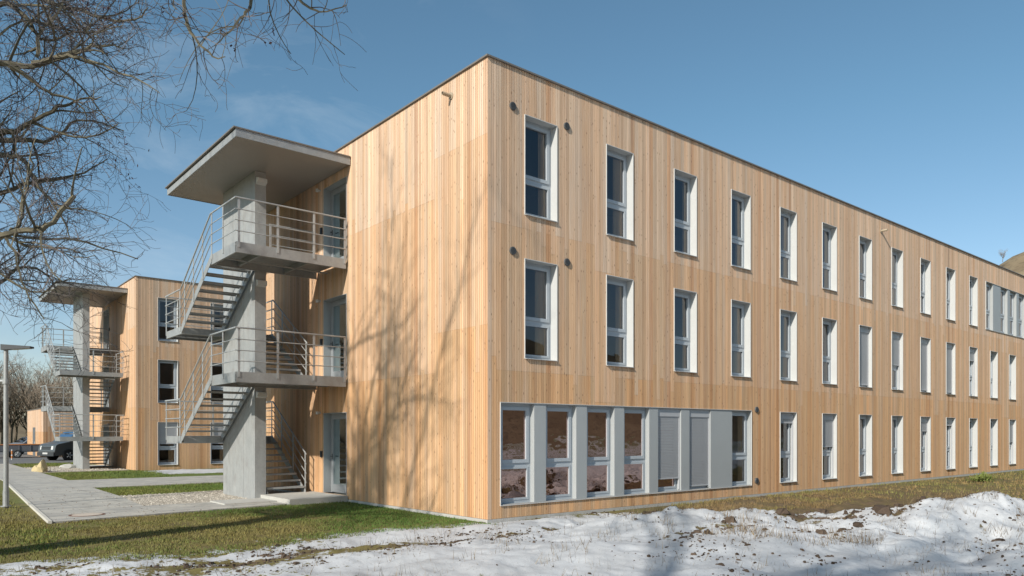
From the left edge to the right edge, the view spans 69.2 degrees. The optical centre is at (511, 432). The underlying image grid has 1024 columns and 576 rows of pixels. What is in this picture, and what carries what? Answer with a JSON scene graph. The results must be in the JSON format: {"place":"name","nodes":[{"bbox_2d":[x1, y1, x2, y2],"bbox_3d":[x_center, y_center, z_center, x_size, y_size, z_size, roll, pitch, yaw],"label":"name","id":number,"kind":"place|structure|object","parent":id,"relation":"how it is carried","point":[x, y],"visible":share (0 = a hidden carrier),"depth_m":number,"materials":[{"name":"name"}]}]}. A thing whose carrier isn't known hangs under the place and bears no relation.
{"place":"outdoors","nodes":[
{"label":"outdoors","id":0,"kind":"place"},
{"bbox_2d":[0,418,26,442],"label":"wooded ridge","id":1,"kind":"structure","parent":0,"point":[21,431],"depth_m":148.69,"materials":[{"name":"beige"}]},
{"bbox_2d":[24,466,127,471],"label":"gravel","id":2,"kind":"structure","parent":0,"point":[79,469],"depth_m":36.88,"materials":[{"name":"grey gravel"}]},
{"bbox_2d":[118,489,284,505],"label":"gravel","id":3,"kind":"structure","parent":0,"point":[128,497],"depth_m":20.96,"materials":[{"name":"grey gravel"}]},
{"bbox_2d":[0,443,1023,575],"bbox_3d":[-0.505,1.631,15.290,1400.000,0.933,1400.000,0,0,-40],"label":"ground","id":4,"kind":"structure","parent":0,"point":[624,550],"depth_m":11.97,"materials":[{"name":"green plant"}]},
{"bbox_2d":[0,351,26,416],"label":"bare tree","id":5,"kind":"object","parent":4,"relation":"on","point":[10,374],"visible":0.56,"depth_m":68.87,"materials":[{"name":"brown plant"}]},
{"bbox_2d":[0,371,27,407],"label":"bare tree","id":6,"kind":"object","parent":4,"relation":"on","point":[13,389],"visible":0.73,"depth_m":70.84,"materials":[{"name":"brown plant"}]},
{"bbox_2d":[0,373,28,443],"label":"bare tree","id":7,"kind":"object","parent":4,"relation":"on","point":[1,422],"visible":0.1,"depth_m":88.84,"materials":[{"name":"brown plant"}]},
{"bbox_2d":[0,344,33,507],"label":"street lamp","id":8,"kind":"object","parent":4,"relation":"on","point":[5,381],"visible":0.94,"depth_m":18.23,"materials":[{"name":"metal"}]},
{"bbox_2d":[0,358,33,400],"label":"bare tree","id":9,"kind":"object","parent":4,"relation":"on","point":[10,376],"visible":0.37,"depth_m":81.38,"materials":[{"name":"brown plant"}]},
{"bbox_2d":[0,379,45,441],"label":"bare tree","id":10,"kind":"object","parent":4,"relation":"on","point":[16,424],"visible":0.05,"depth_m":94.19,"materials":[{"name":"brown plant"}]},
{"bbox_2d":[0,358,56,442],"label":"bare tree","id":11,"kind":"object","parent":4,"relation":"on","point":[12,422],"visible":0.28,"depth_m":84.47,"materials":[{"name":"brown plant"}]},
{"bbox_2d":[9,484,51,523],"bbox_3d":[-13.880,1.872,21.034,0.077,0.142,14.867,0,0,-37],"label":"path edging","id":12,"kind":"object","parent":4,"relation":"on","point":[44,517],"visible":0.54,"depth_m":18.14,"materials":[{"name":"concrete"}]},
{"bbox_2d":[10,380,58,429],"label":"bare tree","id":13,"kind":"object","parent":4,"relation":"on","point":[22,422],"visible":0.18,"depth_m":85.41,"materials":[{"name":"brown plant"}]},
{"bbox_2d":[0,351,71,436],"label":"bare tree","id":14,"kind":"object","parent":4,"relation":"on","point":[31,388],"visible":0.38,"depth_m":82.23,"materials":[{"name":"brown plant"}]},
{"bbox_2d":[0,452,72,463],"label":"car park","id":15,"kind":"structure","parent":4,"relation":"on","point":[25,457],"depth_m":48.71,"materials":[{"name":"grey asphalt"}]},
{"bbox_2d":[9,437,26,453],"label":"parked car","id":16,"kind":"object","parent":15,"relation":"on","point":[22,440],"visible":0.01,"depth_m":63.00,"materials":[{"name":"grey paint"}]},
{"bbox_2d":[0,444,39,457],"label":"flatbed trailer","id":17,"kind":"object","parent":15,"relation":"on","point":[18,449],"visible":0.67,"depth_m":53.75,"materials":[{"name":"metal"}]},
{"bbox_2d":[27,403,72,456],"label":"timber hut","id":18,"kind":"object","parent":15,"relation":"on","point":[39,430],"visible":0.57,"depth_m":56.18,"materials":[{"name":"wood"}]},
{"bbox_2d":[33,427,34,455],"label":"door","id":19,"kind":"structure","parent":18,"relation":"in","point":[33,427],"depth_m":58.69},
{"bbox_2d":[37,432,72,460],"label":"car","id":20,"kind":"object","parent":15,"relation":"on","point":[54,450],"visible":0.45,"depth_m":48.66,"materials":[{"name":"grey paint"}]},
{"bbox_2d":[1,364,72,410],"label":"bare tree","id":21,"kind":"object","parent":4,"relation":"on","point":[30,401],"visible":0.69,"depth_m":76.42,"materials":[{"name":"brown plant"}]},
{"bbox_2d":[1,355,72,415],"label":"bare tree","id":22,"kind":"object","parent":4,"relation":"on","point":[29,386],"visible":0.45,"depth_m":81.11,"materials":[{"name":"brown plant"}]},
{"bbox_2d":[36,459,47,471],"bbox_3d":[-21.900,1.660,34.608,0.417,0.846,0.452,0,0,18],"label":"boulder","id":23,"kind":"object","parent":4,"relation":"on","point":[42,466],"visible":0.76,"depth_m":34.49,"materials":[{"name":"yellow stone"}]},
{"bbox_2d":[45,353,72,405],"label":"bare tree","id":24,"kind":"object","parent":4,"relation":"on","point":[67,392],"visible":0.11,"depth_m":86.79,"materials":[{"name":"brown plant"}]},
{"bbox_2d":[52,377,72,405],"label":"bare tree","id":25,"kind":"object","parent":4,"relation":"on","point":[64,393],"visible":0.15,"depth_m":78.20,"materials":[{"name":"brown plant"}]},
{"bbox_2d":[61,339,72,397],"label":"bare tree","id":26,"kind":"object","parent":4,"relation":"on","point":[71,387],"visible":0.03,"depth_m":68.21,"materials":[{"name":"brown plant"}]},
{"bbox_2d":[59,464,75,467],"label":"stone slab","id":27,"kind":"structure","parent":4,"relation":"on","point":[67,466],"depth_m":38.28,"materials":[{"name":"stone"}]},
{"bbox_2d":[38,280,127,468],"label":"external staircase","id":28,"kind":"structure","parent":4,"relation":"on","point":[80,409],"depth_m":37.71,"materials":[{"name":"concrete"}]},
{"bbox_2d":[0,0,203,383],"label":"bare tree","id":29,"kind":"object","parent":4,"relation":"on","point":[16,67],"visible":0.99,"depth_m":11.34,"materials":[{"name":"brown plant"}]},
{"bbox_2d":[0,464,286,522],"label":"footpath","id":30,"kind":"structure","parent":4,"relation":"on","point":[26,483],"depth_m":20.83,"materials":[{"name":"concrete"}]},
{"bbox_2d":[68,513,105,516],"bbox_3d":[-9.416,1.829,16.456,0.720,0.029,0.720,0,0,-40],"label":"manhole cover","id":31,"kind":"object","parent":30,"relation":"on","point":[84,514],"visible":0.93,"depth_m":16.43,"materials":[{"name":"metal"}]},
{"bbox_2d":[90,275,222,470],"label":"timber building","id":32,"kind":"structure","parent":4,"relation":"on","point":[157,371],"depth_m":37.73,"materials":[{"name":"wood"}]},
{"bbox_2d":[103,424,108,464],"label":"door","id":33,"kind":"structure","parent":32,"relation":"in","point":[105,427],"depth_m":41.84,"materials":[{"name":"grey glass"}]},
{"bbox_2d":[103,366,108,406],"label":"door","id":34,"kind":"structure","parent":32,"relation":"in","point":[107,368],"depth_m":41.84,"materials":[{"name":"grey glass"}]},
{"bbox_2d":[103,309,108,348],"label":"door","id":35,"kind":"structure","parent":32,"relation":"in","point":[105,319],"depth_m":41.84,"materials":[{"name":"grey glass"}]},
{"bbox_2d":[158,297,177,341],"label":"window","id":36,"kind":"structure","parent":32,"relation":"in","point":[175,304],"depth_m":37.54,"materials":[{"name":"white metal"}]},
{"bbox_2d":[158,359,177,402],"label":"window","id":37,"kind":"structure","parent":32,"relation":"in","point":[174,385],"depth_m":37.58,"materials":[{"name":"white metal"}]},
{"bbox_2d":[158,422,177,464],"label":"window","id":38,"kind":"structure","parent":32,"relation":"in","point":[172,448],"depth_m":37.44,"materials":[{"name":"white metal"}]},
{"bbox_2d":[210,303,222,344],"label":"window","id":39,"kind":"structure","parent":32,"relation":"in","point":[215,305],"depth_m":38.96,"materials":[{"name":"white metal"}]},
{"bbox_2d":[210,363,222,403],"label":"window","id":40,"kind":"structure","parent":32,"relation":"in","point":[211,387],"depth_m":38.89,"materials":[{"name":"white metal"}]},
{"bbox_2d":[210,422,222,463],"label":"window","id":41,"kind":"structure","parent":32,"relation":"in","point":[220,446],"depth_m":38.91,"materials":[{"name":"white metal"}]},
{"bbox_2d":[130,0,360,127],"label":"bare tree","id":42,"kind":"object","parent":4,"relation":"on","point":[224,34],"visible":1,"depth_m":6.43,"materials":[{"name":"brown plant"}]},
{"bbox_2d":[0,462,496,562],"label":"lawn grass","id":43,"kind":"structure","parent":4,"relation":"on","point":[128,489],"depth_m":14.63,"materials":[{"name":"green plant"}]},
{"bbox_2d":[165,125,350,504],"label":"external staircase","id":44,"kind":"structure","parent":4,"relation":"on","point":[247,180],"depth_m":20.48,"materials":[{"name":"concrete"}]},
{"bbox_2d":[2,480,1023,575],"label":"dry stalks","id":45,"kind":"object","parent":4,"relation":"on","point":[744,529],"visible":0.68,"depth_m":12.37,"materials":[{"name":"brown plant"}]},
{"bbox_2d":[33,492,1023,575],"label":"soil clods","id":46,"kind":"object","parent":4,"relation":"on","point":[880,509],"visible":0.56,"depth_m":12.25,"materials":[{"name":"brown soil"}]},
{"bbox_2d":[266,54,1023,523],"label":"timber building","id":47,"kind":"structure","parent":4,"relation":"on","point":[540,296],"depth_m":19.21,"materials":[{"name":"timber"},{"name":"glass"},{"name":"white metal"}]},
{"bbox_2d":[323,412,346,495],"bbox_3d":[-4.792,0.577,20.646,0.310,2.252,1.384,0,0,-40],"label":"door","id":48,"kind":"structure","parent":47,"relation":"in","point":[334,424],"depth_m":21.05,"materials":[{"name":"clear glass"}]},
{"bbox_2d":[323,294,346,376],"bbox_3d":[-4.792,-2.618,20.646,0.310,2.262,1.384,0,0,-40],"label":"door","id":49,"kind":"structure","parent":47,"relation":"in","point":[335,309],"depth_m":21.05,"materials":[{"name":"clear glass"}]},
{"bbox_2d":[323,176,346,259],"bbox_3d":[-4.792,-5.783,20.646,0.310,2.252,1.384,0,0,-40],"label":"door","id":50,"kind":"structure","parent":47,"relation":"in","point":[334,196],"depth_m":21.02,"materials":[{"name":"clear glass"}]},
{"bbox_2d":[501,403,534,504],"bbox_3d":[0.056,0.448,15.897,0.960,2.150,0.214,0,0,-40],"label":"window","id":51,"kind":"structure","parent":47,"relation":"in","point":[517,419],"depth_m":16.00,"materials":[{"name":"white metal"}]},
{"bbox_2d":[524,114,557,222],"bbox_3d":[0.545,-5.792,16.342,0.960,2.270,0.373,0,0,-40],"label":"window","id":52,"kind":"structure","parent":47,"relation":"in","point":[546,183],"depth_m":16.59,"materials":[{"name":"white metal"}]},
{"bbox_2d":[524,258,557,360],"bbox_3d":[0.544,-2.702,16.343,0.960,2.270,0.376,0,0,-40],"label":"window","id":53,"kind":"structure","parent":47,"relation":"in","point":[545,321],"depth_m":16.58,"materials":[{"name":"white metal"}]},
{"bbox_2d":[546,404,576,501],"bbox_3d":[1.039,0.448,16.717,0.960,2.150,0.214,0,0,-40],"label":"window","id":54,"kind":"structure","parent":47,"relation":"in","point":[561,420],"depth_m":16.82,"materials":[{"name":"white metal"}]},
{"bbox_2d":[587,405,614,497],"bbox_3d":[2.023,0.448,17.536,0.960,2.150,0.214,0,0,-40],"label":"window","id":55,"kind":"structure","parent":47,"relation":"in","point":[600,419],"depth_m":17.64,"materials":[{"name":"white metal"}]},
{"bbox_2d":[606,144,633,241],"bbox_3d":[2.503,-5.792,17.975,0.960,2.270,0.376,0,0,-40],"label":"window","id":56,"kind":"structure","parent":47,"relation":"in","point":[622,204],"depth_m":18.21,"materials":[{"name":"white metal"}]},
{"bbox_2d":[606,274,633,367],"bbox_3d":[2.504,-2.702,17.974,0.960,2.270,0.373,0,0,-40],"label":"window","id":57,"kind":"structure","parent":47,"relation":"in","point":[623,332],"depth_m":18.22,"materials":[{"name":"white metal"}]},
{"bbox_2d":[624,407,649,494],"bbox_3d":[3.006,0.448,18.355,0.960,2.150,0.214,0,0,-40],"label":"window","id":58,"kind":"structure","parent":47,"relation":"in","point":[636,419],"depth_m":18.46,"materials":[{"name":"white metal"}]},
{"bbox_2d":[658,408,680,492],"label":"window","id":59,"kind":"structure","parent":47,"relation":"in","point":[669,419],"depth_m":19.19,"materials":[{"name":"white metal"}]},
{"bbox_2d":[674,168,696,256],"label":"window","id":60,"kind":"structure","parent":47,"relation":"in","point":[688,224],"depth_m":19.86,"materials":[{"name":"white metal"}]},
{"bbox_2d":[674,288,696,372],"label":"window","id":61,"kind":"structure","parent":47,"relation":"in","point":[688,340],"depth_m":19.86,"materials":[{"name":"white metal"}]},
{"bbox_2d":[689,409,710,489],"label":"window","id":62,"kind":"structure","parent":47,"relation":"in","point":[700,419],"depth_m":20.01,"materials":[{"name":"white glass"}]},
{"bbox_2d":[731,189,750,270],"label":"window","id":63,"kind":"structure","parent":47,"relation":"in","point":[742,238],"depth_m":21.48,"materials":[{"name":"white metal"}]},
{"bbox_2d":[731,299,750,377],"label":"window","id":64,"kind":"structure","parent":47,"relation":"in","point":[741,346],"depth_m":21.47,"materials":[{"name":"white metal"}]},
{"bbox_2d":[732,410,750,486],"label":"window","id":65,"kind":"structure","parent":47,"relation":"in","point":[743,455],"depth_m":21.50,"materials":[{"name":"clear glass"}]},
{"bbox_2d":[780,309,796,381],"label":"window","id":66,"kind":"structure","parent":47,"relation":"in","point":[788,353],"depth_m":23.12,"materials":[{"name":"white metal"}]},
{"bbox_2d":[780,207,797,281],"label":"window","id":67,"kind":"structure","parent":47,"relation":"in","point":[788,218],"depth_m":23.11,"materials":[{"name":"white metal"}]},
{"bbox_2d":[780,412,797,482],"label":"window","id":68,"kind":"structure","parent":47,"relation":"in","point":[789,419],"depth_m":23.11,"materials":[{"name":"white metal"}]},
{"bbox_2d":[822,222,837,291],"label":"window","id":69,"kind":"structure","parent":47,"relation":"in","point":[829,265],"depth_m":24.77,"materials":[{"name":"white metal"}]},
{"bbox_2d":[822,317,837,384],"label":"window","id":70,"kind":"structure","parent":47,"relation":"in","point":[829,358],"depth_m":24.77,"materials":[{"name":"white metal"}]},
{"bbox_2d":[822,413,837,479],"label":"window","id":71,"kind":"structure","parent":47,"relation":"in","point":[829,420],"depth_m":24.72,"materials":[{"name":"white metal"}]},
{"bbox_2d":[858,325,872,387],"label":"window","id":72,"kind":"structure","parent":47,"relation":"in","point":[865,332],"depth_m":26.28,"materials":[{"name":"white metal"}]},
{"bbox_2d":[859,235,872,300],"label":"window","id":73,"kind":"structure","parent":47,"relation":"in","point":[865,244],"depth_m":26.38,"materials":[{"name":"white metal"}]},
{"bbox_2d":[859,414,872,476],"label":"window","id":74,"kind":"structure","parent":47,"relation":"in","point":[865,421],"depth_m":26.39,"materials":[{"name":"white metal"}]},
{"bbox_2d":[891,247,902,307],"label":"window","id":75,"kind":"structure","parent":47,"relation":"in","point":[896,255],"depth_m":28.01,"materials":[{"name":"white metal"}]},
{"bbox_2d":[891,331,902,389],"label":"window","id":76,"kind":"structure","parent":47,"relation":"in","point":[896,337],"depth_m":27.96,"materials":[{"name":"white metal"}]},
{"bbox_2d":[891,416,902,473],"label":"window","id":77,"kind":"structure","parent":47,"relation":"in","point":[896,421],"depth_m":28.02,"materials":[{"name":"white metal"}]},
{"bbox_2d":[920,258,930,314],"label":"window","id":78,"kind":"structure","parent":47,"relation":"in","point":[925,265],"depth_m":29.65,"materials":[{"name":"white metal"}]},
{"bbox_2d":[920,337,930,392],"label":"window","id":79,"kind":"structure","parent":47,"relation":"in","point":[925,343],"depth_m":29.57,"materials":[{"name":"white metal"}]},
{"bbox_2d":[920,416,930,471],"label":"window","id":80,"kind":"structure","parent":47,"relation":"in","point":[925,422],"depth_m":29.64,"materials":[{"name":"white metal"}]},
{"bbox_2d":[946,267,954,320],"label":"window","id":81,"kind":"structure","parent":47,"relation":"in","point":[950,273],"depth_m":31.28,"materials":[{"name":"white metal"}]},
{"bbox_2d":[946,342,954,394],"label":"window","id":82,"kind":"structure","parent":47,"relation":"in","point":[950,347],"depth_m":31.21,"materials":[{"name":"white metal"}]},
{"bbox_2d":[946,417,954,469],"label":"window","id":83,"kind":"structure","parent":47,"relation":"in","point":[950,422],"depth_m":31.28,"materials":[{"name":"white metal"}]},
{"bbox_2d":[969,275,977,326],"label":"window","id":84,"kind":"structure","parent":47,"relation":"in","point":[973,281],"depth_m":32.90,"materials":[{"name":"white metal"}]},
{"bbox_2d":[969,346,977,396],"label":"window","id":85,"kind":"structure","parent":47,"relation":"in","point":[973,352],"depth_m":32.90,"materials":[{"name":"white metal"}]},
{"bbox_2d":[969,418,977,467],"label":"window","id":86,"kind":"structure","parent":47,"relation":"in","point":[973,422],"depth_m":32.90,"materials":[{"name":"white metal"}]},
{"bbox_2d":[986,282,992,329],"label":"window","id":87,"kind":"structure","parent":47,"relation":"in","point":[989,287],"depth_m":34.18,"materials":[{"name":"white glass"}]},
{"bbox_2d":[990,351,997,397],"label":"window","id":88,"kind":"structure","parent":47,"relation":"in","point":[993,355],"depth_m":34.54,"materials":[{"name":"white metal"}]},
{"bbox_2d":[990,419,997,465],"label":"window","id":89,"kind":"structure","parent":47,"relation":"in","point":[993,422],"depth_m":34.54,"materials":[{"name":"white metal"}]},
{"bbox_2d":[1001,287,1007,333],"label":"window","id":90,"kind":"structure","parent":47,"relation":"in","point":[1004,292],"depth_m":35.42,"materials":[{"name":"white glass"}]},
{"bbox_2d":[1009,354,1015,399],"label":"window","id":91,"kind":"structure","parent":47,"relation":"in","point":[1012,358],"depth_m":36.17,"materials":[{"name":"white metal"}]},
{"bbox_2d":[1009,419,1015,463],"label":"window","id":92,"kind":"structure","parent":47,"relation":"in","point":[1012,423],"depth_m":36.16,"materials":[{"name":"white metal"}]},
{"bbox_2d":[1010,290,1015,335],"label":"window","id":93,"kind":"structure","parent":47,"relation":"in","point":[1012,294],"depth_m":36.25,"materials":[{"name":"white glass"}]},
{"bbox_2d":[1019,294,1023,337],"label":"window","id":94,"kind":"structure","parent":47,"relation":"in","point":[1021,297],"depth_m":37.08,"materials":[{"name":"white glass"}]},
{"bbox_2d":[668,470,1023,511],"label":"rough grass","id":95,"kind":"structure","parent":4,"relation":"on","point":[804,494],"depth_m":21.72,"materials":[{"name":"green plant"}]},
{"bbox_2d":[966,471,1003,482],"bbox_3d":[18.411,1.718,29.201,1.965,0.477,1.360,0,0,-18],"label":"weed clump","id":96,"kind":"object","parent":4,"relation":"on","point":[982,476],"visible":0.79,"depth_m":29.06,"materials":[{"name":"green plant"}]},
{"bbox_2d":[0,0,1023,415],"label":"sky","id":97,"kind":"structure","parent":0,"point":[907,113],"materials":[{"name":"blue"}]},
{"bbox_2d":[1000,252,1023,274],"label":"hill","id":98,"kind":"structure","parent":0,"point":[1015,263],"depth_m":197.16,"materials":[{"name":"beige"}]}
]}

